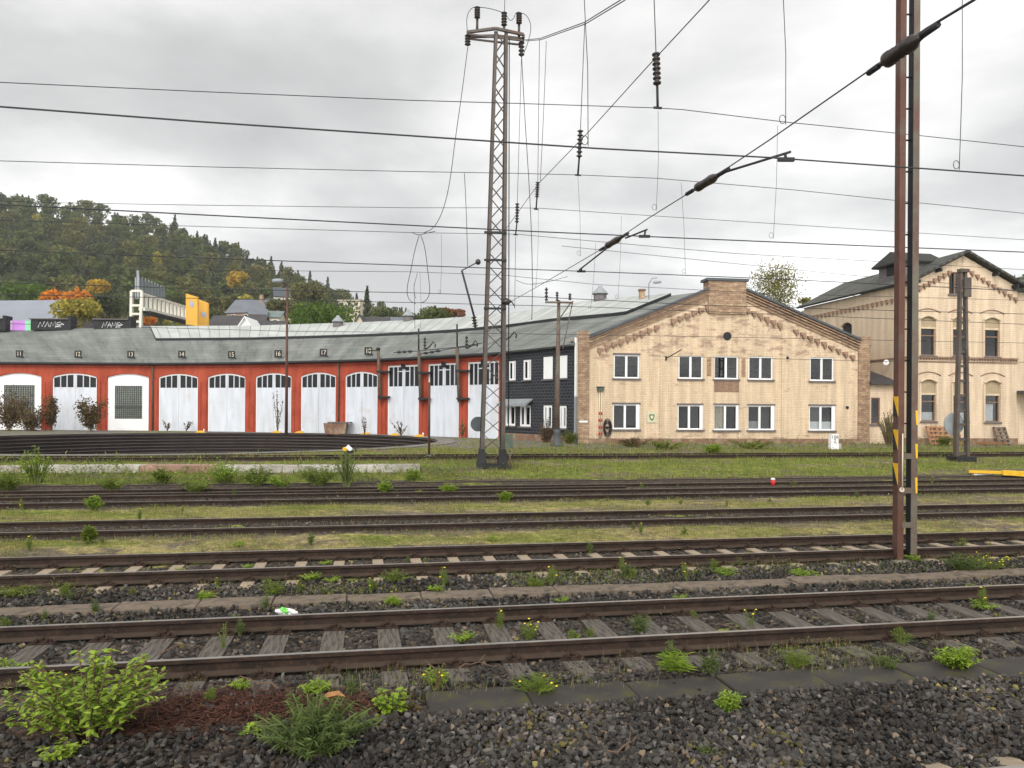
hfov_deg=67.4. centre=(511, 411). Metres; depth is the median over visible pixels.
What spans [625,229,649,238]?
registration arm
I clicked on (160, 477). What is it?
yard bush
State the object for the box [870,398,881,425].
window
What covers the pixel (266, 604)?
ballast weed
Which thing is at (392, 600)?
trackside weed
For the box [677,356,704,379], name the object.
window
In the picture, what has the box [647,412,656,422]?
emblem plate
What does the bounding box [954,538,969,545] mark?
ballast weed
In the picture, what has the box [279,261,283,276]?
skyline spruce
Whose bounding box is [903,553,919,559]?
ballast weed
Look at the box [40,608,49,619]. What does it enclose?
ballast weed
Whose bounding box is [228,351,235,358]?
number plate
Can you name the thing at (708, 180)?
strain insulator
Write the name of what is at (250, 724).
bramble
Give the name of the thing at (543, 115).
feeder cable
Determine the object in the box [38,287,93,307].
maple tree
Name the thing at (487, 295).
overhead wire
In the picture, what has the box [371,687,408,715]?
bramble
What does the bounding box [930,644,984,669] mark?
rounded bush
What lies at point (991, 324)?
window
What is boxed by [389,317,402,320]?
house
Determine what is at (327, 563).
ballast weed
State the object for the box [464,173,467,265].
feeder cable
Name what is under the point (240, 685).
ballast weed
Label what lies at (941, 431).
pallet
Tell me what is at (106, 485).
yard weed
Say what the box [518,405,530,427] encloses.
window
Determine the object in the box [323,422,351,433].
stone trough
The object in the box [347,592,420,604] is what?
trough cover
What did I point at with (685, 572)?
ballast weed
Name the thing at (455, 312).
copper tree
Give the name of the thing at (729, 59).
sky
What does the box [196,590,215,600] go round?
trackside weed
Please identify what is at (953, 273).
window
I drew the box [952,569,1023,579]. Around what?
trough cover
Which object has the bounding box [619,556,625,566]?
ballast weed
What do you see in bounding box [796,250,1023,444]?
station building
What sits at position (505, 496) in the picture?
yard weed
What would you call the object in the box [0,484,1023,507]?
railway track
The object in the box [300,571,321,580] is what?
ballast weed
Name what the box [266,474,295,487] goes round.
yard weed
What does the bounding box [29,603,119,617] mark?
trough cover
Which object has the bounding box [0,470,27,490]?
yard bush
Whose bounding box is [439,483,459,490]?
yard weed
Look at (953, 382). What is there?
window
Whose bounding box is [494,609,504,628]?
ballast weed
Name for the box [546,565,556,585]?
ballast weed
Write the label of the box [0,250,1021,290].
overhead wire
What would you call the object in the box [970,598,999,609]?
ballast weed
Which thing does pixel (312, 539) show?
ballast weed
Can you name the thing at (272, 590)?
trackside weed
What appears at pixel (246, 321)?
house
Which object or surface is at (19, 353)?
number plate
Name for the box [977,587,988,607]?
ballast weed
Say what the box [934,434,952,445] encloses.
wall weed
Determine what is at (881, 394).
link building
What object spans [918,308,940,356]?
window
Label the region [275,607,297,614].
plastic bag
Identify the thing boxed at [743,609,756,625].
thin flower weed
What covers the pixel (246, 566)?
ballast weed
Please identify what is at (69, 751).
young shrub
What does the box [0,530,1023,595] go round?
railway track
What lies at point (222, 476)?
yard bush
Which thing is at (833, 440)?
kilometre stone
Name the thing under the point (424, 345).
switch horn
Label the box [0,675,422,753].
needle litter
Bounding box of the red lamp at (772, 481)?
[771,478,774,485]
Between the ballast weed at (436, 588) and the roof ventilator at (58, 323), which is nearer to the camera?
the ballast weed at (436, 588)
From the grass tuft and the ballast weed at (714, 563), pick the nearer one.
the grass tuft
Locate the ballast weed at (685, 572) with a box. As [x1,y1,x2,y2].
[682,562,688,579]
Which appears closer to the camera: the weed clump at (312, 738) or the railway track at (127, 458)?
the weed clump at (312, 738)
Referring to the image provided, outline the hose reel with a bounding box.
[603,418,611,436]
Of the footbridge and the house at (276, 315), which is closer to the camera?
the footbridge
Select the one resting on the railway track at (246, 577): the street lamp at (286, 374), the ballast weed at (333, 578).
the ballast weed at (333, 578)
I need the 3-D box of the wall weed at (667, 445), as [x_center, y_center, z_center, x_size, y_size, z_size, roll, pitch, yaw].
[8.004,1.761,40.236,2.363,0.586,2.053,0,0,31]
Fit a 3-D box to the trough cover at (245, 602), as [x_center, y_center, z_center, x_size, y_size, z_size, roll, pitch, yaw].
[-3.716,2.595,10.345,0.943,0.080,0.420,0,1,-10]
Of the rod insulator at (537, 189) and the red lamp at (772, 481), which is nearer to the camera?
the rod insulator at (537, 189)
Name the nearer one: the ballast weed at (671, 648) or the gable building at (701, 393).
the ballast weed at (671, 648)
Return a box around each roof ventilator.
[0,315,12,330]
[29,316,76,329]
[92,316,135,328]
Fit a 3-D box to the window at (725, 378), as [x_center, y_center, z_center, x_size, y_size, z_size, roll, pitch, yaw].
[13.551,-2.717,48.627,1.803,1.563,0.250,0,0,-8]
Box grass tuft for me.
[655,650,698,674]
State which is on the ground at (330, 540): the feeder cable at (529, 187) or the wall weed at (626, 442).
the wall weed at (626, 442)
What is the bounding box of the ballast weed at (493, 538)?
[486,535,498,540]
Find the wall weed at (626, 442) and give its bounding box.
[615,437,649,446]
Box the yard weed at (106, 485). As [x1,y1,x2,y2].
[93,476,129,489]
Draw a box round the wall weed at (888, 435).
[876,412,892,445]
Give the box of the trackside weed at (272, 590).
[257,579,286,595]
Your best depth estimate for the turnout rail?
23.32 m
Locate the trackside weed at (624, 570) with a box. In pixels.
[619,562,637,577]
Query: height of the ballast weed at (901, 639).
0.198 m
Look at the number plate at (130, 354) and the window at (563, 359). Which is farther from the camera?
the number plate at (130, 354)
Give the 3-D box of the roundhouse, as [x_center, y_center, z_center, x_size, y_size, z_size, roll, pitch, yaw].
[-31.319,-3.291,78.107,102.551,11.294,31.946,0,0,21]
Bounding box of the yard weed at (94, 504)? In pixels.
[84,495,104,510]
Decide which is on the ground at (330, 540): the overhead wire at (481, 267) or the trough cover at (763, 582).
the trough cover at (763, 582)
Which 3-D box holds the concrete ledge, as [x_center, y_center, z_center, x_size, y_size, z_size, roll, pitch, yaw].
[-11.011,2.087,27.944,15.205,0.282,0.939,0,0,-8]
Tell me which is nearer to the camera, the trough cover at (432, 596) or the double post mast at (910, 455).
the trough cover at (432, 596)
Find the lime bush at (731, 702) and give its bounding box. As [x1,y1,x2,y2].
[713,689,746,712]
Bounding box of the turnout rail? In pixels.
[0,486,626,496]
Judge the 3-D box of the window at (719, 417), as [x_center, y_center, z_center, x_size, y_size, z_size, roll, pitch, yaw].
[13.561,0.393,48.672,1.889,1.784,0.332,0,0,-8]
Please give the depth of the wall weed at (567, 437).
46.82 m
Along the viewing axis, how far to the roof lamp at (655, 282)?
55.97 m
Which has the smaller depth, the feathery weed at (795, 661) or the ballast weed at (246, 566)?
the feathery weed at (795, 661)
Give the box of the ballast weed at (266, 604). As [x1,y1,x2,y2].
[260,594,270,609]
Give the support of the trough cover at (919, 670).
on the ground at (330, 540)
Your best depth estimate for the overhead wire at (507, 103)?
13.36 m
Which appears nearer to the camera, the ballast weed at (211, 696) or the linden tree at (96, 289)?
the ballast weed at (211, 696)
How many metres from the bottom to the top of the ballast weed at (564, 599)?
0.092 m
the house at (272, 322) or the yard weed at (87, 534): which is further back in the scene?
the house at (272, 322)
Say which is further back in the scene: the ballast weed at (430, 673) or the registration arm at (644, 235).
the registration arm at (644, 235)
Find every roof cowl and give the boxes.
[332,315,343,326]
[402,309,413,321]
[592,286,607,301]
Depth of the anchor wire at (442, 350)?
57.55 m
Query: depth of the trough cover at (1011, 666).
7.95 m
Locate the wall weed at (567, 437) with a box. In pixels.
[561,430,578,443]
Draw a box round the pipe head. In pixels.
[597,386,603,390]
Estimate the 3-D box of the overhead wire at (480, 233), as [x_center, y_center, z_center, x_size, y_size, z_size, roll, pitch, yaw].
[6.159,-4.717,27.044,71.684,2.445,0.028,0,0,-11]
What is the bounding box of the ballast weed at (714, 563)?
[709,558,718,567]
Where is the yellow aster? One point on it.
(999, 564)
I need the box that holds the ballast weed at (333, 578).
[322,575,340,582]
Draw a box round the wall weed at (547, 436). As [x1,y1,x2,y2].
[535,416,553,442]
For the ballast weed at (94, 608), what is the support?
on the ground at (330, 540)
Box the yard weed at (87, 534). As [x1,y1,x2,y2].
[80,525,98,542]
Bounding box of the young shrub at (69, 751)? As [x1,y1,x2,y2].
[35,737,89,762]
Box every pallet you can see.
[925,426,939,444]
[935,426,950,444]
[977,442,1005,444]
[993,427,1010,444]
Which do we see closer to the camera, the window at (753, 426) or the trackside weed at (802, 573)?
the trackside weed at (802, 573)
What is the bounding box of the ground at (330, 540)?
[0,212,1023,767]
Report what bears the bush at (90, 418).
on the ground at (330, 540)
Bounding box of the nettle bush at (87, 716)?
[0,648,169,745]
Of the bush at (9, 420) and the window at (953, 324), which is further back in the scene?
the bush at (9, 420)
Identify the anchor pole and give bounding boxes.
[369,348,389,399]
[417,329,430,401]
[455,324,469,401]
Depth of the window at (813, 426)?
49.56 m
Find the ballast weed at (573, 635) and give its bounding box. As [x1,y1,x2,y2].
[567,629,581,638]
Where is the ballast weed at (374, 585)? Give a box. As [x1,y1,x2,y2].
[371,579,378,589]
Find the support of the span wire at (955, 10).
attached to the span wire at (733, 163)
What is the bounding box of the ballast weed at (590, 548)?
[585,541,593,552]
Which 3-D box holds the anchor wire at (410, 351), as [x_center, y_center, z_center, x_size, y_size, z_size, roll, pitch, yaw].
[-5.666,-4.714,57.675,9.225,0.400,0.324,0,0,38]
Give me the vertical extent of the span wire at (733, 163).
0.443 m
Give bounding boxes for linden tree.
[0,281,53,299]
[86,279,112,318]
[226,269,249,300]
[288,299,355,323]
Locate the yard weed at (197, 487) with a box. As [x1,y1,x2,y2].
[176,480,211,491]
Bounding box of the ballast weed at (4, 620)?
[0,616,11,625]
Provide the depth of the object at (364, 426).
60.95 m
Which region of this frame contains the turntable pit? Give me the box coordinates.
[0,432,454,455]
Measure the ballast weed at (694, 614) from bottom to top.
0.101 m
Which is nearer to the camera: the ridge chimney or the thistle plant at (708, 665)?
the thistle plant at (708, 665)
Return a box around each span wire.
[505,62,879,304]
[506,0,709,228]
[526,0,620,39]
[527,0,624,40]
[916,0,975,34]
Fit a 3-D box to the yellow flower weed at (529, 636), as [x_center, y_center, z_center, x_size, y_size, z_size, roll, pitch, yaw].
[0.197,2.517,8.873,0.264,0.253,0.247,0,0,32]
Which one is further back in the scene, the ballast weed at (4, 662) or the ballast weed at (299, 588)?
the ballast weed at (299, 588)
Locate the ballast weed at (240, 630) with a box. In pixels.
[235,619,245,635]
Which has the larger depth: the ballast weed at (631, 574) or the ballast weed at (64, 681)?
the ballast weed at (631, 574)
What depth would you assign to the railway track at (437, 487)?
25.41 m
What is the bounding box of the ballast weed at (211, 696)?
[203,687,216,699]
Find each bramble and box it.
[238,722,260,734]
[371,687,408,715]
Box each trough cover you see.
[0,606,40,617]
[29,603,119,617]
[112,599,200,613]
[196,596,273,610]
[272,594,346,606]
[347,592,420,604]
[420,589,492,601]
[425,686,533,715]
[489,586,558,598]
[524,681,638,710]
[553,584,621,595]
[615,582,682,593]
[625,676,733,703]
[674,580,742,590]
[715,669,834,694]
[731,579,799,588]
[786,575,858,586]
[808,665,923,689]
[845,573,916,583]
[891,661,1003,685]
[903,572,971,581]
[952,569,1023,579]
[970,656,1023,677]
[1003,568,1023,574]
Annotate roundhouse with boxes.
[0,293,692,438]
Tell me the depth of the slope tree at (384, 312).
208.54 m
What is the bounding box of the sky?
[0,0,1023,316]
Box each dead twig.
[160,638,210,654]
[236,676,277,688]
[458,654,496,668]
[607,730,640,753]
[707,621,736,627]
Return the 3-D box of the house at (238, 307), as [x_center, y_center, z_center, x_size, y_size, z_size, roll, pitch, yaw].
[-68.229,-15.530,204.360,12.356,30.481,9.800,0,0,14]
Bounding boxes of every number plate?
[16,350,23,357]
[74,351,81,358]
[127,351,134,358]
[178,351,185,358]
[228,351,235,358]
[274,350,281,357]
[320,349,327,356]
[364,347,372,355]
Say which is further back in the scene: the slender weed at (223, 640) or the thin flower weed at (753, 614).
the thin flower weed at (753, 614)
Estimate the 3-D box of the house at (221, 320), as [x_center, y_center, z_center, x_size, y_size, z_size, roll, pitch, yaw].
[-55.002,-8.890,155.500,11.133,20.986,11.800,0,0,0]
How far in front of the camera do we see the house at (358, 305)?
259.92 m
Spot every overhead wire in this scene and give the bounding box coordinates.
[0,82,1023,238]
[0,160,1023,273]
[0,204,1023,252]
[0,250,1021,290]
[0,282,1014,313]
[0,294,1010,323]
[0,323,1006,342]
[2,220,1023,308]
[7,201,1022,296]
[63,269,1023,325]
[564,246,1023,291]
[671,356,893,361]
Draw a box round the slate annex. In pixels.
[497,337,577,442]
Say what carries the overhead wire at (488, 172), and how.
hanging from the rod insulator at (579, 143)
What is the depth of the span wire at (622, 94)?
14.59 m
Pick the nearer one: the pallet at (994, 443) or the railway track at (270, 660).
the railway track at (270, 660)
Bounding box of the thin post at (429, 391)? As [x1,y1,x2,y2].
[426,382,431,455]
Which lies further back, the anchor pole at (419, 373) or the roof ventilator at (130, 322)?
the roof ventilator at (130, 322)
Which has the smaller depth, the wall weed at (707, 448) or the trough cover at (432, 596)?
the trough cover at (432, 596)
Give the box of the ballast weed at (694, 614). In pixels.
[689,610,696,617]
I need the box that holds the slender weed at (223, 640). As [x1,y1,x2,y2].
[217,622,227,647]
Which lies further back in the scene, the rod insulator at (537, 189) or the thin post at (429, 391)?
the thin post at (429, 391)
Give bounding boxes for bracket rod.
[461,259,480,327]
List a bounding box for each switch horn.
[423,337,435,349]
[465,335,477,348]
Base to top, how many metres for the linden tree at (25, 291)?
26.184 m
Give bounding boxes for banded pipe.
[599,392,599,437]
[601,392,601,437]
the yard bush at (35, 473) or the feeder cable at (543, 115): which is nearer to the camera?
the feeder cable at (543, 115)
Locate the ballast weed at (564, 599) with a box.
[555,596,568,601]
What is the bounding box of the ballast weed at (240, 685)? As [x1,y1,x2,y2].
[228,678,250,690]
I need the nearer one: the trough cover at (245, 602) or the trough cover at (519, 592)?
the trough cover at (245, 602)
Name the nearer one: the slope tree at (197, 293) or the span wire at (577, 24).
the span wire at (577, 24)
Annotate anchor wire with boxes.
[393,343,481,352]
[421,344,477,353]
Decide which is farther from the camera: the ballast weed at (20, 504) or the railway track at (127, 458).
the railway track at (127, 458)
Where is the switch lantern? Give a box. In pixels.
[346,443,355,456]
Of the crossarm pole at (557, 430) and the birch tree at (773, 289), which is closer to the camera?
the crossarm pole at (557, 430)
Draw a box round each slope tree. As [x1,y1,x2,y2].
[161,289,185,324]
[182,285,211,300]
[327,300,363,321]
[373,306,398,316]
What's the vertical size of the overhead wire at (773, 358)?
0.768 m
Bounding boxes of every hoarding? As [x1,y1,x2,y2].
[186,294,198,325]
[199,300,208,325]
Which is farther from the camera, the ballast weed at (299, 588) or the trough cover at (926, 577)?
the trough cover at (926, 577)
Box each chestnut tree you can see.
[264,298,296,312]
[288,280,331,306]
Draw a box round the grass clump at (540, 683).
[509,672,563,694]
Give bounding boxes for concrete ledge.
[0,464,419,472]
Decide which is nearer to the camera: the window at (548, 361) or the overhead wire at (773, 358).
the overhead wire at (773, 358)
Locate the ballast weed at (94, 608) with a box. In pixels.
[89,599,100,612]
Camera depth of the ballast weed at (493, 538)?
15.34 m
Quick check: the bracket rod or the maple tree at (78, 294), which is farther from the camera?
the maple tree at (78, 294)
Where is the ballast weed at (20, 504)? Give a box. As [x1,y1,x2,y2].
[18,499,24,508]
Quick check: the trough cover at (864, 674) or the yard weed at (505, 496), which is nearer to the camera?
the trough cover at (864, 674)
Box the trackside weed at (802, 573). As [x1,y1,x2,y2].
[788,568,819,575]
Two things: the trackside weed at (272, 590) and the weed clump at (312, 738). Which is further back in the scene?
the trackside weed at (272, 590)
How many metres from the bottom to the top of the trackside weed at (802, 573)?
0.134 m
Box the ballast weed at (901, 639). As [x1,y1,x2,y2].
[889,627,914,644]
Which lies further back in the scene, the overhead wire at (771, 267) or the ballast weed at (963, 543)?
the overhead wire at (771, 267)
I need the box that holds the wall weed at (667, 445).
[641,439,691,449]
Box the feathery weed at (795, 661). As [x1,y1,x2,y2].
[779,646,813,669]
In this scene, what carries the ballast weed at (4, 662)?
on the railway track at (270, 660)
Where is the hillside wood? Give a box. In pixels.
[0,192,416,325]
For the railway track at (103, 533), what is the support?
on the ground at (330, 540)
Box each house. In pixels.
[0,300,93,373]
[209,315,269,325]
[224,295,279,315]
[238,316,259,325]
[248,309,267,315]
[258,321,289,324]
[268,311,285,320]
[272,287,293,321]
[337,300,364,321]
[354,314,366,321]
[365,317,389,321]
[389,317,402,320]
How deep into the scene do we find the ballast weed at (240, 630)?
8.86 m
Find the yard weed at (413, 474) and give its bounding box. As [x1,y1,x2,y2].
[402,469,422,480]
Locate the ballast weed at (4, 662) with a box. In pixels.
[0,657,23,667]
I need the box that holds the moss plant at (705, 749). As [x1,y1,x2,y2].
[695,742,720,758]
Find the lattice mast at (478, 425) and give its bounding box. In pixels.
[465,6,524,468]
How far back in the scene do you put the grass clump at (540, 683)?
7.14 m
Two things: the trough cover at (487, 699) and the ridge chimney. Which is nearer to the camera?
the trough cover at (487, 699)
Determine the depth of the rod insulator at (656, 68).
13.04 m
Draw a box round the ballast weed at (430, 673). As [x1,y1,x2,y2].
[420,666,449,684]
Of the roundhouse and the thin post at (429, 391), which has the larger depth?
the roundhouse
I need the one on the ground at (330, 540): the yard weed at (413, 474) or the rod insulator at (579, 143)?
the yard weed at (413, 474)
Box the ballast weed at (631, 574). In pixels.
[629,569,636,577]
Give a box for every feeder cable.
[407,237,418,303]
[421,236,429,302]
[424,47,467,232]
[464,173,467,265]
[520,12,530,55]
[522,67,532,319]
[540,41,546,180]
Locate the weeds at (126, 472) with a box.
[0,434,1023,716]
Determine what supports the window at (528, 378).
in the slate annex
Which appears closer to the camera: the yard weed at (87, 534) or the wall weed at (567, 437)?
the yard weed at (87, 534)
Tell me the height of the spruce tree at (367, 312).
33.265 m
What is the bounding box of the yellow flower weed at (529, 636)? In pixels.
[518,618,539,640]
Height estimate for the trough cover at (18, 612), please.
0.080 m
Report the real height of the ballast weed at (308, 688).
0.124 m
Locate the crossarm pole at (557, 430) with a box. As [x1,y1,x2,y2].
[545,287,572,446]
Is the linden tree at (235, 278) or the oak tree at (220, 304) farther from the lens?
the linden tree at (235, 278)
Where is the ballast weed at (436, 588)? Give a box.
[428,584,444,590]
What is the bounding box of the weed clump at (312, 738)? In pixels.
[236,691,382,761]
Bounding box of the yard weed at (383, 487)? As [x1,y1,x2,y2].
[375,480,393,491]
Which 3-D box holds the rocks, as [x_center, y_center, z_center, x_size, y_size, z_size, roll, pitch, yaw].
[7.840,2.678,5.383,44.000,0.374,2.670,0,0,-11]
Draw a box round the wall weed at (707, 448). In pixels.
[701,443,724,452]
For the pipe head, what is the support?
attached to the gable building at (701, 393)
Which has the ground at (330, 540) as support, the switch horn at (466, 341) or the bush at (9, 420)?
the bush at (9, 420)
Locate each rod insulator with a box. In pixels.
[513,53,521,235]
[534,40,539,209]
[575,23,584,175]
[652,0,661,108]
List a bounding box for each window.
[505,406,515,426]
[506,361,515,381]
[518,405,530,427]
[521,360,531,381]
[541,356,553,380]
[544,405,551,428]
[560,355,567,379]
[560,406,566,429]
[612,353,640,379]
[612,402,640,430]
[676,403,704,430]
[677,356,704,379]
[712,403,740,431]
[713,356,739,380]
[746,404,775,431]
[747,356,774,380]
[808,404,836,431]
[809,357,835,382]
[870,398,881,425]
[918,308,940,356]
[918,371,940,422]
[948,272,962,295]
[948,309,971,357]
[948,372,972,420]
[980,310,1002,357]
[981,372,1004,423]
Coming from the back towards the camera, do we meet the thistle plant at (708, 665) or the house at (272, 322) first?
the house at (272, 322)
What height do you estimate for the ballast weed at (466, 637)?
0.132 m
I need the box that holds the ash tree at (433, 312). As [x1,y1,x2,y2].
[417,305,453,319]
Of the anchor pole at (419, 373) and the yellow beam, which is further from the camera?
the anchor pole at (419, 373)
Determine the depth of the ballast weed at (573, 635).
8.56 m
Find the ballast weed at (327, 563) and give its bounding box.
[318,560,332,565]
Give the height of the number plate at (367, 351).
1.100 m
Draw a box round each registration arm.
[577,248,606,272]
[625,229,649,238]
[727,151,794,172]
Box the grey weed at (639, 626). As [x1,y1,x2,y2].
[627,614,651,633]
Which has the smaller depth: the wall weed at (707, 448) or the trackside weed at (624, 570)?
the trackside weed at (624, 570)
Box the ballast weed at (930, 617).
[927,609,937,620]
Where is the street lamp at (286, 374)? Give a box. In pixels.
[272,279,287,434]
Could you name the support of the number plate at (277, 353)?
attached to the roundhouse
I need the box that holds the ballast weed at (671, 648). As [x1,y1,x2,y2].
[663,640,679,658]
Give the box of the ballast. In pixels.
[0,482,1023,767]
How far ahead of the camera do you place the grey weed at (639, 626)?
9.15 m
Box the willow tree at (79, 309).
[48,296,103,327]
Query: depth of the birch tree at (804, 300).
87.77 m
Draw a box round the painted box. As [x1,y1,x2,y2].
[10,321,30,330]
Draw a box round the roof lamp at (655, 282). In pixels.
[648,277,660,298]
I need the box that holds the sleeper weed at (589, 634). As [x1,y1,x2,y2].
[584,625,595,637]
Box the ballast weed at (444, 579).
[438,567,449,586]
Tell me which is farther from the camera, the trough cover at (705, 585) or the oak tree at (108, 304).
the oak tree at (108, 304)
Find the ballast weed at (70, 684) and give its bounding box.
[65,674,80,687]
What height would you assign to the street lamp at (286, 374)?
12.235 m
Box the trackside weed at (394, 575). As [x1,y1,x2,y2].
[377,568,411,581]
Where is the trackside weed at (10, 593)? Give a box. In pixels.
[0,584,39,597]
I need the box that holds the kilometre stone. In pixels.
[828,434,840,448]
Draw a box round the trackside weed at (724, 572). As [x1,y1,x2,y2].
[711,566,739,576]
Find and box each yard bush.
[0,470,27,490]
[16,444,57,483]
[149,467,173,483]
[206,461,241,482]
[239,465,275,485]
[295,466,337,485]
[335,451,358,486]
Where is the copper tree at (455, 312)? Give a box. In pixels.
[445,307,465,317]
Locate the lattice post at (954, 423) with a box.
[944,268,976,461]
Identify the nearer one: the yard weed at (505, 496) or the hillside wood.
the yard weed at (505, 496)
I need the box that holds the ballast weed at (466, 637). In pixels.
[447,630,476,642]
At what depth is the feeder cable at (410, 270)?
29.96 m
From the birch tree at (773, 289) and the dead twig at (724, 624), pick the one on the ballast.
the dead twig at (724, 624)
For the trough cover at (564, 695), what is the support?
on the ground at (330, 540)
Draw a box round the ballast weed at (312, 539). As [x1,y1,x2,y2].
[307,532,315,544]
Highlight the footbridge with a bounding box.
[129,270,185,327]
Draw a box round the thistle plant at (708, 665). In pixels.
[698,649,720,675]
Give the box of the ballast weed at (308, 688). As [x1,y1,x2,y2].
[298,680,331,694]
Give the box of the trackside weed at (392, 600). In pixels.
[382,595,402,604]
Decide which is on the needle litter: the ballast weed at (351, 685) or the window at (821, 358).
the ballast weed at (351, 685)
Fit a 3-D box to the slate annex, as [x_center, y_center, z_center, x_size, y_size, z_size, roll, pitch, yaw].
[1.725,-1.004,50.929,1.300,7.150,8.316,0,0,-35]
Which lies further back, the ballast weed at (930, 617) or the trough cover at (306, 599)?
the trough cover at (306, 599)
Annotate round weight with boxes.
[502,298,514,306]
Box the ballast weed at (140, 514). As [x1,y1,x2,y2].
[136,508,142,519]
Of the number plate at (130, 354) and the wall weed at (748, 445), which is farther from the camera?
the number plate at (130, 354)
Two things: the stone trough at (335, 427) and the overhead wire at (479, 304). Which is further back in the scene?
the stone trough at (335, 427)
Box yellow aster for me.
[972,553,1009,569]
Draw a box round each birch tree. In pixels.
[747,257,807,306]
[797,297,810,312]
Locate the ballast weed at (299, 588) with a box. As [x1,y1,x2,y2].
[296,579,302,591]
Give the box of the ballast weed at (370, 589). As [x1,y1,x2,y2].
[367,577,373,592]
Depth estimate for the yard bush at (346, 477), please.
24.71 m
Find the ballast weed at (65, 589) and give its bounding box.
[57,582,70,595]
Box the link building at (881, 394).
[870,371,892,443]
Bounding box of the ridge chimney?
[638,289,645,298]
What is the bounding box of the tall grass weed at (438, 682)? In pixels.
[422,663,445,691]
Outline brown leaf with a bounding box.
[324,691,344,699]
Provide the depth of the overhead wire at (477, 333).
33.05 m
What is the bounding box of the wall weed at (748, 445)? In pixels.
[728,439,778,448]
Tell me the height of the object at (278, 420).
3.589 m
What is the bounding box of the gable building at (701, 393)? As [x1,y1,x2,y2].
[541,278,870,443]
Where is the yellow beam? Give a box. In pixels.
[968,470,1023,475]
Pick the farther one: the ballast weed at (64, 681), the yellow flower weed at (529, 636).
the yellow flower weed at (529, 636)
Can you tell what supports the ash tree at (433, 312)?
on the ground at (330, 540)
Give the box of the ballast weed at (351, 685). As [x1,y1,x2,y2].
[343,673,357,695]
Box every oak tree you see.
[90,290,129,318]
[203,295,231,314]
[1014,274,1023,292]
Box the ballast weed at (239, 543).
[232,540,244,546]
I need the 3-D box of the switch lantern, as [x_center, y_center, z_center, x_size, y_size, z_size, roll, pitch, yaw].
[-5.987,1.694,28.522,0.400,1.063,0.220,0,0,0]
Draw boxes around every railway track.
[0,452,1023,461]
[0,475,1023,493]
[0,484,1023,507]
[0,503,1023,538]
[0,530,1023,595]
[0,584,1023,709]
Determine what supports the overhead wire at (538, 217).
hanging from the rod insulator at (579, 143)
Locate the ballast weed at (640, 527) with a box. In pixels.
[638,522,642,533]
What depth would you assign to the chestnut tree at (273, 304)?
188.87 m
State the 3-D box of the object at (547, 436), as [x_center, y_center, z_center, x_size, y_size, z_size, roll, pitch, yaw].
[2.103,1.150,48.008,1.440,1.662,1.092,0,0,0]
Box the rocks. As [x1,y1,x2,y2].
[913,755,1023,767]
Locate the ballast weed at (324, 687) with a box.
[304,677,331,693]
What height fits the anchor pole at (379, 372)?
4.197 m
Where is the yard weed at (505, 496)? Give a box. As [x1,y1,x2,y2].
[497,490,513,501]
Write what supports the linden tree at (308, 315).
on the ground at (330, 540)
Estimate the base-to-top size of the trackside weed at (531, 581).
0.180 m
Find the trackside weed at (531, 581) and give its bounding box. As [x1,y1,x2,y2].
[524,576,546,586]
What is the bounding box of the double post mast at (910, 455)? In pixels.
[886,0,925,562]
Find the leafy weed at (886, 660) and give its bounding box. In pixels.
[870,654,903,668]
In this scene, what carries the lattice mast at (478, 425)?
on the ground at (330, 540)
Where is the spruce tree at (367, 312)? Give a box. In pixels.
[362,285,371,316]
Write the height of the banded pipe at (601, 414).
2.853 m
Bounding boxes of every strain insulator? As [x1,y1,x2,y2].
[599,232,628,250]
[685,167,729,195]
[866,21,940,75]
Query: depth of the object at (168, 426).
67.94 m
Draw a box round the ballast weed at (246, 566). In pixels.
[241,563,253,567]
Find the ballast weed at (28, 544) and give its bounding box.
[25,535,33,550]
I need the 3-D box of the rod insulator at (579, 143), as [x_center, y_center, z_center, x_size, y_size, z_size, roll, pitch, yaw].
[1.587,-7.154,17.688,0.146,3.327,0.529,0,0,-10]
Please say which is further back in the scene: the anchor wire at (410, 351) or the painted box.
the painted box
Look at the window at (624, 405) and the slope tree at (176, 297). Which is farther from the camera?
the slope tree at (176, 297)
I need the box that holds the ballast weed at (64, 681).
[58,673,69,688]
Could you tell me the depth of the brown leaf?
6.46 m
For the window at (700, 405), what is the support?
in the gable building at (701, 393)
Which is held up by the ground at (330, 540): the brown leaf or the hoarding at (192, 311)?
the hoarding at (192, 311)
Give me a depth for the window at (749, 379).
48.96 m

